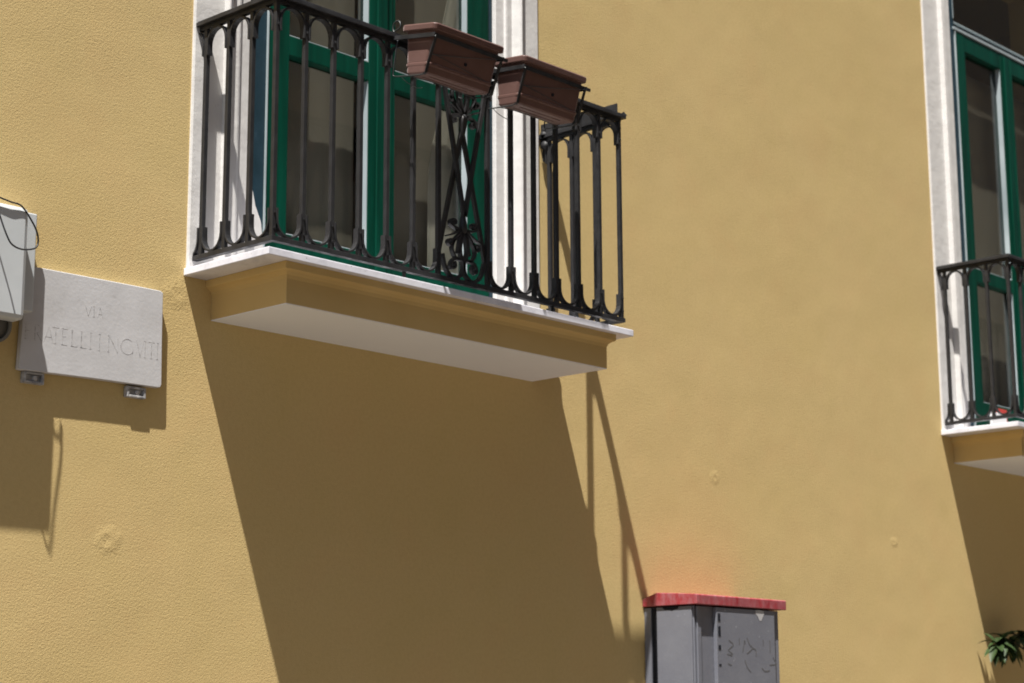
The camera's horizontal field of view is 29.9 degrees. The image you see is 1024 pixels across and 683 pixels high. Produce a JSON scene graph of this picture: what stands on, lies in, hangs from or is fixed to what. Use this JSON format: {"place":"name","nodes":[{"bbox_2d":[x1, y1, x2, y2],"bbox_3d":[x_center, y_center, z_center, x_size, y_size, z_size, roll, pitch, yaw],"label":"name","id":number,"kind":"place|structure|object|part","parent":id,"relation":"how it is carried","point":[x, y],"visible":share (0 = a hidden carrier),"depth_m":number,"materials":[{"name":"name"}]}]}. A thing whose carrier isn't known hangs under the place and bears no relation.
{"place":"outdoors","nodes":[
{"label":"outdoors","id":0,"kind":"place"},
{"bbox_2d":[990,408,1006,423],"bbox_3d":[2.972,0.497,11.689,0.032,0.183,0.220,-11,-15,42],"label":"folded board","id":1,"kind":"object","parent":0,"point":[999,420],"visible":0.16,"depth_m":11.68,"materials":[{"name":"white"}]},
{"label":"street paving","id":2,"kind":"structure","parent":0,"visible":0},
{"bbox_2d":[0,0,1023,682],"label":"yellow building","id":3,"kind":"structure","parent":2,"relation":"on","point":[698,312],"depth_m":8.56,"materials":[{"name":"paint"}]},
{"bbox_2d":[0,203,36,341],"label":"meter box","id":4,"kind":"object","parent":3,"relation":"attached to","point":[17,268],"visible":1,"depth_m":6.62,"materials":[{"name":"grey plastic"}]},
{"bbox_2d":[0,197,38,249],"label":"cable","id":5,"kind":"object","parent":4,"relation":"attached to","point":[31,220],"visible":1,"depth_m":6.64,"materials":[{"name":"grey rubber"}]},
{"bbox_2d":[16,267,162,399],"bbox_3d":[-1.527,-0.023,6.963,0.029,0.422,0.614,-11,-15,42],"label":"street name plaque","id":6,"kind":"object","parent":3,"relation":"attached to","point":[76,326],"visible":0.99,"depth_m":6.95,"materials":[{"name":"grey stone"}]},
{"bbox_2d":[286,0,354,247],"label":"curtain","id":7,"kind":"object","parent":3,"relation":"hanging from","point":[317,166],"visible":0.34,"depth_m":8.17,"materials":[{"name":"beige fabric"}]},
{"bbox_2d":[251,0,492,297],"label":"french door","id":8,"kind":"structure","parent":3,"relation":"in","point":[475,16],"depth_m":8.18,"materials":[{"name":"green wood"}]},
{"bbox_2d":[355,0,446,266],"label":"curtain","id":9,"kind":"object","parent":3,"relation":"hanging from","point":[408,12],"visible":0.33,"depth_m":8.60,"materials":[{"name":"beige fabric"}]},
{"bbox_2d":[427,0,458,273],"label":"curtain","id":10,"kind":"object","parent":3,"relation":"hanging from","point":[451,17],"visible":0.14,"depth_m":8.65,"materials":[{"name":"white fabric"}]},
{"bbox_2d":[392,20,507,98],"bbox_3d":[-0.261,-1.129,7.735,0.265,0.253,0.424,3,-6,44],"label":"flower box holder","id":11,"kind":"object","parent":3,"relation":"attached to","point":[497,58],"visible":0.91,"depth_m":7.64,"materials":[{"name":"black metal"}]},
{"bbox_2d":[403,22,503,94],"bbox_3d":[-0.244,-1.129,7.703,0.196,0.199,0.404,3,-6,44],"label":"flower box","id":12,"kind":"object","parent":11,"relation":"in","point":[441,71],"visible":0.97,"depth_m":7.62,"materials":[{"name":"brown plastic"}]},
{"bbox_2d":[488,64,590,128],"bbox_3d":[0.095,-1.055,8.152,0.265,0.253,0.424,-2,-10,43],"label":"flower box holder","id":13,"kind":"object","parent":3,"relation":"attached to","point":[583,89],"visible":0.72,"depth_m":8.04,"materials":[{"name":"black metal"}]},
{"bbox_2d":[495,55,585,124],"bbox_3d":[0.112,-1.058,8.120,0.196,0.199,0.404,-2,-10,43],"label":"flower box","id":14,"kind":"object","parent":13,"relation":"on","point":[536,104],"visible":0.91,"depth_m":8.03,"materials":[{"name":"brown plastic"}]},
{"bbox_2d":[948,0,1023,426],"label":"french door","id":15,"kind":"structure","parent":3,"relation":"in","point":[1006,66],"depth_m":12.25,"materials":[{"name":"green wood"}]},
{"bbox_2d":[966,75,1023,407],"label":"curtain","id":16,"kind":"object","parent":3,"relation":"hanging from","point":[984,175],"visible":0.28,"depth_m":12.51,"materials":[{"name":"beige fabric"}]},
{"bbox_2d":[643,593,785,682],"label":"utility cabinet","id":17,"kind":"object","parent":2,"relation":"on","point":[696,638],"visible":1,"depth_m":9.00,"materials":[{"name":"grey metal"}]},
{"bbox_3d":[1.113,2.246,8.962,0.022,1.970,0.468,-11,-15,42],"label":"door","id":18,"kind":"part","parent":17,"relation":"part of","materials":[{"name":"grey metal"}]},
{"bbox_2d":[979,630,1023,667],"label":"potted shrub","id":19,"kind":"object","parent":2,"relation":"on","point":[1002,648],"visible":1,"depth_m":11.26,"materials":[{"name":"green plant"}]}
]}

